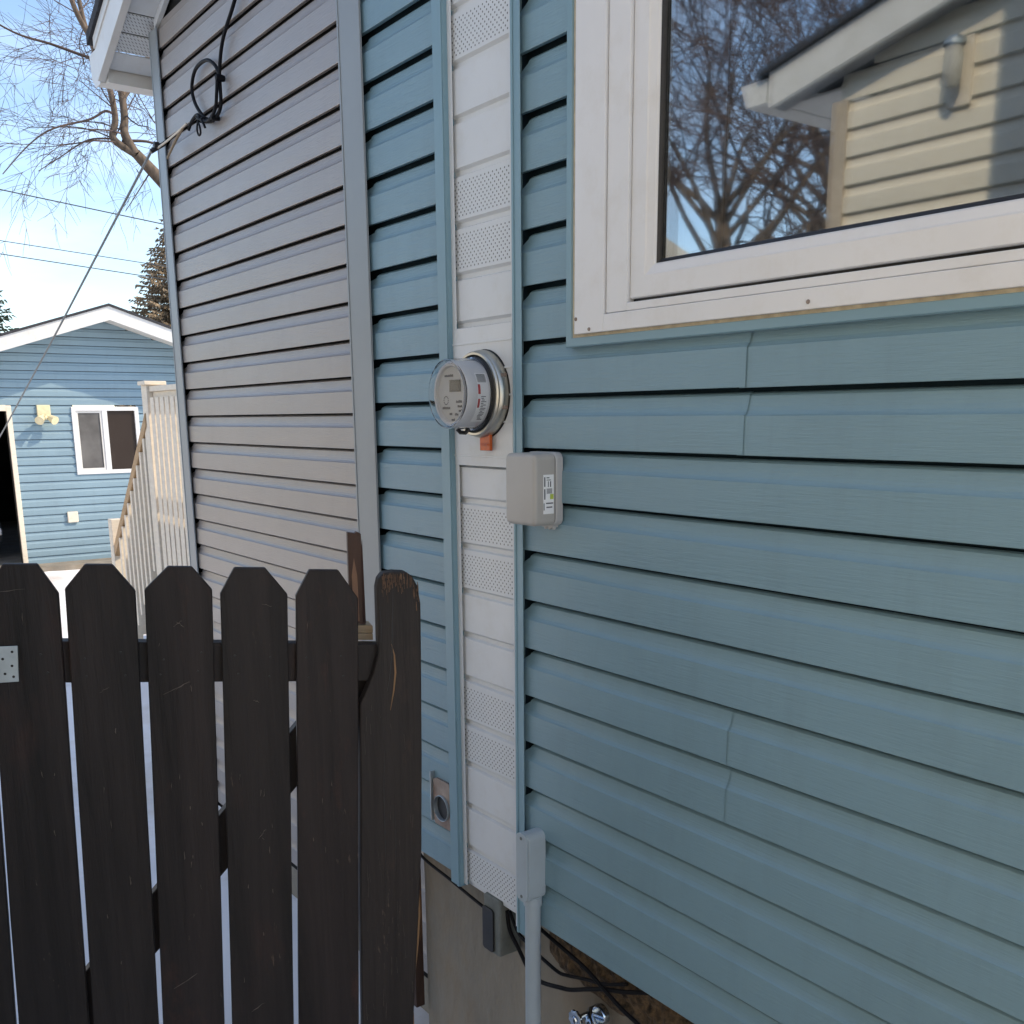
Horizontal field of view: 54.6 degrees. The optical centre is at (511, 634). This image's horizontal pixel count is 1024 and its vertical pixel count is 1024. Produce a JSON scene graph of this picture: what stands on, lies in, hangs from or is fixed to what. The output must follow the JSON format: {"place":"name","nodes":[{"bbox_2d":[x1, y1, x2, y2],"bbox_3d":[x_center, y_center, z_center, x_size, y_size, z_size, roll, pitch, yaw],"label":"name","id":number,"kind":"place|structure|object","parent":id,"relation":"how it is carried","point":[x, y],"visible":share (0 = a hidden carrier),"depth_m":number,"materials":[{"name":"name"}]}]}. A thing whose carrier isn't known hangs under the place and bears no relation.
{"place":"outdoors","nodes":[
{"label":"outdoors","id":0,"kind":"place"},
{"bbox_2d":[0,522,2,542],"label":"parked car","id":1,"kind":"object","parent":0,"point":[1,539],"visible":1,"depth_m":14.33,"materials":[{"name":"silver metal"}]},
{"bbox_2d":[0,0,166,406],"label":"sky","id":2,"kind":"structure","parent":0,"point":[35,291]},
{"bbox_2d":[108,381,189,638],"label":"deck","id":3,"kind":"structure","parent":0,"point":[148,534],"depth_m":7.76,"materials":[{"name":"white paint"}]},
{"bbox_2d":[0,569,428,1023],"bbox_3d":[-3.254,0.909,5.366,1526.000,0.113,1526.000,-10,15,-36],"label":"snowy ground","id":4,"kind":"structure","parent":0,"point":[60,580],"depth_m":4.61,"materials":[{"name":"white snow"}]},
{"bbox_2d":[0,290,17,332],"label":"spruce tree","id":5,"kind":"object","parent":4,"relation":"on","point":[3,318],"depth_m":29.25,"materials":[{"name":"green plant"}]},
{"bbox_2d":[0,0,159,270],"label":"bare tree","id":6,"kind":"object","parent":4,"relation":"on","point":[127,145],"visible":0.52,"depth_m":17.64,"materials":[{"name":"brown plant"}]},
{"bbox_2d":[0,303,175,571],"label":"garage","id":7,"kind":"structure","parent":4,"relation":"on","point":[79,460],"depth_m":13.87,"materials":[{"name":"blue plastic"}]},
{"bbox_2d":[35,405,58,424],"bbox_3d":[-6.343,-2.992,13.500,0.305,0.265,0.214,-10,15,-36],"label":"wall lamp","id":8,"kind":"object","parent":7,"relation":"attached to","point":[43,412],"visible":1,"depth_m":13.51,"materials":[{"name":"beige plastic"}]},
{"bbox_2d":[67,511,78,522],"bbox_3d":[-6.194,-1.663,14.007,0.140,0.150,0.034,-10,15,-36],"label":"outlet cover","id":9,"kind":"object","parent":7,"relation":"attached to","point":[72,516],"visible":1,"depth_m":13.99,"materials":[{"name":"white paint"}]},
{"bbox_2d":[70,407,139,474],"bbox_3d":[-5.756,-2.770,14.135,0.910,0.930,0.055,-10,15,-36],"label":"window","id":10,"kind":"structure","parent":7,"relation":"in","point":[105,438],"depth_m":14.11,"materials":[{"name":"white plastic"}]},
{"bbox_2d":[115,215,170,406],"bbox_3d":[-10.844,-9.573,33.005,7.380,8.981,7.409,-10,15,-36],"label":"spruce tree","id":11,"kind":"object","parent":4,"relation":"on","point":[155,305],"visible":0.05,"depth_m":31.96,"materials":[{"name":"green plant"}]},
{"bbox_2d":[358,569,421,1023],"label":"gate post","id":12,"kind":"object","parent":4,"relation":"on","point":[389,781],"visible":1,"depth_m":2.25,"materials":[{"name":"brown wood"}]},
{"bbox_2d":[0,563,376,1023],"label":"wooden gate","id":13,"kind":"structure","parent":12,"relation":"attached to","point":[103,660],"depth_m":2.10,"materials":[{"name":"brown wood"}]},
{"bbox_2d":[358,621,372,639],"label":"wood block","id":14,"kind":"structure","parent":13,"relation":"on","point":[365,631],"depth_m":2.21,"materials":[{"name":"brown wood"}]},
{"bbox_2d":[346,531,365,623],"bbox_3d":[-0.345,-0.125,2.191,0.034,0.207,0.019,-4,13,-17],"label":"loose stick","id":15,"kind":"object","parent":14,"relation":"on","point":[355,570],"visible":0.84,"depth_m":2.18,"materials":[{"name":"brown wood"}]},
{"bbox_2d":[86,0,1023,1023],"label":"house","id":16,"kind":"structure","parent":4,"relation":"on","point":[722,684],"depth_m":1.91,"materials":[{"name":"teal plastic"}]},
{"bbox_2d":[0,123,186,436],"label":"service wire","id":17,"kind":"object","parent":16,"relation":"attached to","point":[157,146],"visible":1,"depth_m":4.64,"materials":[{"name":"grey wire"},{"name":"black rubber"},{"name":"beige plastic cable sheathing"}]},
{"bbox_2d":[187,0,236,135],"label":"cable loop","id":18,"kind":"object","parent":16,"relation":"hanging from","point":[201,117],"visible":1,"depth_m":3.67,"materials":[{"name":"black rubber"}]},
{"bbox_2d":[414,869,424,1007],"bbox_3d":[-0.298,0.879,3.071,0.030,0.585,0.030,-10,15,-36],"label":"latch board","id":19,"kind":"object","parent":16,"relation":"attached to","point":[419,998],"visible":0.37,"depth_m":3.10,"materials":[{"name":"brown wood"}]},
{"bbox_2d":[430,770,449,830],"bbox_3d":[-0.187,0.453,2.717,0.035,0.149,0.090,-10,15,-36],"label":"dryer vent","id":20,"kind":"object","parent":16,"relation":"attached to","point":[440,801],"visible":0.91,"depth_m":2.72,"materials":[{"name":"metal"}]},
{"bbox_2d":[421,853,482,906],"bbox_3d":[-0.167,0.680,2.816,0.024,0.074,0.415,-10,15,-36],"label":"cable","id":21,"kind":"object","parent":16,"relation":"attached to","point":[470,896],"visible":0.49,"depth_m":2.81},
{"bbox_2d":[429,349,509,450],"bbox_3d":[-0.106,-0.540,2.283,0.109,0.229,0.202,-10,15,-36],"label":"electricity meter","id":22,"kind":"object","parent":16,"relation":"attached to","point":[469,392],"visible":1,"depth_m":2.24,"materials":[{"name":"metal"}]},
{"bbox_2d":[482,892,519,956],"bbox_3d":[-0.028,0.759,2.629,0.073,0.163,0.075,-10,15,-36],"label":"junction box","id":23,"kind":"object","parent":16,"relation":"attached to","point":[497,940],"visible":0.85,"depth_m":2.60,"materials":[{"name":"grey plastic"}]},
{"bbox_2d":[516,827,545,1023],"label":"conduit","id":24,"kind":"object","parent":16,"relation":"attached to","point":[530,865],"visible":1,"depth_m":2.38,"materials":[{"name":"grey plastic"}]},
{"bbox_2d":[506,451,562,529],"bbox_3d":[0.046,-0.312,2.154,0.075,0.166,0.109,-10,15,-36],"label":"utility box","id":25,"kind":"object","parent":16,"relation":"attached to","point":[533,488],"visible":1,"depth_m":2.12,"materials":[{"name":"grey plastic"}]},
{"bbox_2d":[508,910,628,986],"bbox_3d":[0.125,0.786,2.405,0.013,0.092,0.446,-10,15,-36],"label":"cable","id":26,"kind":"object","parent":16,"relation":"attached to","point":[546,962],"visible":0.77,"depth_m":2.40,"materials":[{"name":"black rubber"}]},
{"bbox_2d":[505,909,648,994],"bbox_3d":[0.141,0.821,2.397,0.019,0.167,0.523,-10,16,-36],"label":"cable","id":27,"kind":"object","parent":16,"relation":"attached to","point":[577,989],"visible":0.81,"depth_m":2.42,"materials":[{"name":"black rubber"}]},
{"bbox_2d":[569,1003,609,1023],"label":"hose tap","id":28,"kind":"object","parent":16,"relation":"attached to","point":[597,1013],"visible":0.99,"depth_m":2.35,"materials":[{"name":"silver metal"}]},
{"bbox_2d":[541,927,639,1023],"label":"cable","id":29,"kind":"object","parent":16,"relation":"attached to","point":[629,1016],"visible":0.9,"depth_m":2.31,"materials":[{"name":"black rubber"}]},
{"bbox_2d":[566,0,1023,347],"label":"window","id":30,"kind":"structure","parent":16,"relation":"in","point":[734,166],"depth_m":1.59,"materials":[{"name":"white plastic"}]},
{"bbox_3d":[0.761,-10.928,36.650,1.800,9.650,0.330,-10,15,-36],"label":"utility pole","id":31,"kind":"object","parent":4,"relation":"on","visible":0},
{"bbox_2d":[0,189,162,224],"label":"power line","id":32,"kind":"object","parent":31,"relation":"attached to","point":[82,206],"visible":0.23,"depth_m":26.88,"materials":[{"name":"metal"}]},
{"bbox_2d":[0,240,166,266],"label":"power line","id":33,"kind":"object","parent":31,"relation":"attached to","point":[83,253],"visible":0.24,"depth_m":27.07,"materials":[{"name":"metal"}]},
{"bbox_2d":[0,253,167,279],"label":"power line","id":34,"kind":"object","parent":31,"relation":"attached to","point":[83,266],"visible":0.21,"depth_m":27.12,"materials":[{"name":"metal"}]}
]}

